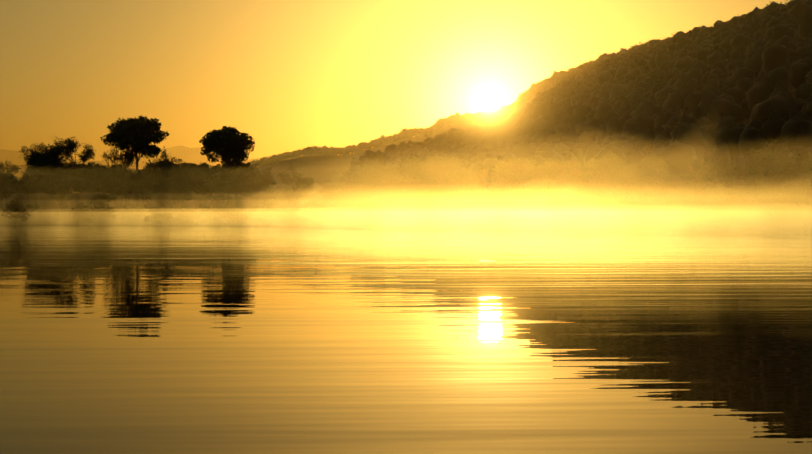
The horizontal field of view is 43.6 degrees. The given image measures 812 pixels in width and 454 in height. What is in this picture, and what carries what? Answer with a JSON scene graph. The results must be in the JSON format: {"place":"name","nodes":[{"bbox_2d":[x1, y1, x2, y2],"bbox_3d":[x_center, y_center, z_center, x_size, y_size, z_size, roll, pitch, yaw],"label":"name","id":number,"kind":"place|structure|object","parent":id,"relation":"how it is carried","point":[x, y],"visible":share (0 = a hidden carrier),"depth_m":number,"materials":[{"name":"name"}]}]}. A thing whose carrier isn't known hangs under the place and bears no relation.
{"place":"outdoors","nodes":[
{"label":"outdoors","id":0,"kind":"place"},
{"bbox_2d":[0,224,811,453],"bbox_3d":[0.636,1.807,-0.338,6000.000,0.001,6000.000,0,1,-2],"label":"lake water","id":1,"kind":"structure","parent":0,"point":[183,339],"depth_m":14.38,"materials":[{"name":"yellow liquid"}]},
{"bbox_2d":[0,54,811,228],"bbox_3d":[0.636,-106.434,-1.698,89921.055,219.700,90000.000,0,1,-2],"label":"terrain","id":2,"kind":"structure","parent":0,"point":[337,164],"depth_m":189.00,"materials":[{"name":"soil"}]},
{"bbox_2d":[0,77,807,218],"bbox_3d":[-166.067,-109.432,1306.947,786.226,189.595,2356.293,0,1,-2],"label":"tree trunks and limbs","id":3,"kind":"object","parent":2,"relation":"on","point":[228,162],"visible":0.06,"depth_m":177.72,"materials":[{"name":"brown plant"}]},
{"bbox_2d":[100,116,254,165],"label":"tree foliage","id":4,"kind":"object","parent":3,"relation":"attached to","point":[234,146],"visible":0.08,"depth_m":201.11,"materials":[{"name":"black plant"}]},
{"bbox_2d":[0,136,811,226],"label":"broadleaf foliage","id":5,"kind":"object","parent":2,"relation":"on","point":[50,164],"visible":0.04,"depth_m":175.35,"materials":[{"name":"green plant"}]},
{"bbox_2d":[245,0,811,198],"bbox_3d":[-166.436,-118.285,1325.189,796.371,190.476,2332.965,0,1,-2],"label":"hillside trees","id":6,"kind":"object","parent":2,"relation":"on","point":[436,139],"depth_m":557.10,"materials":[{"name":"green plant"}]},
{"bbox_2d":[0,0,811,240],"label":"sky","id":7,"kind":"structure","parent":0,"point":[290,75],"materials":[{"name":"yellow"}]}
]}

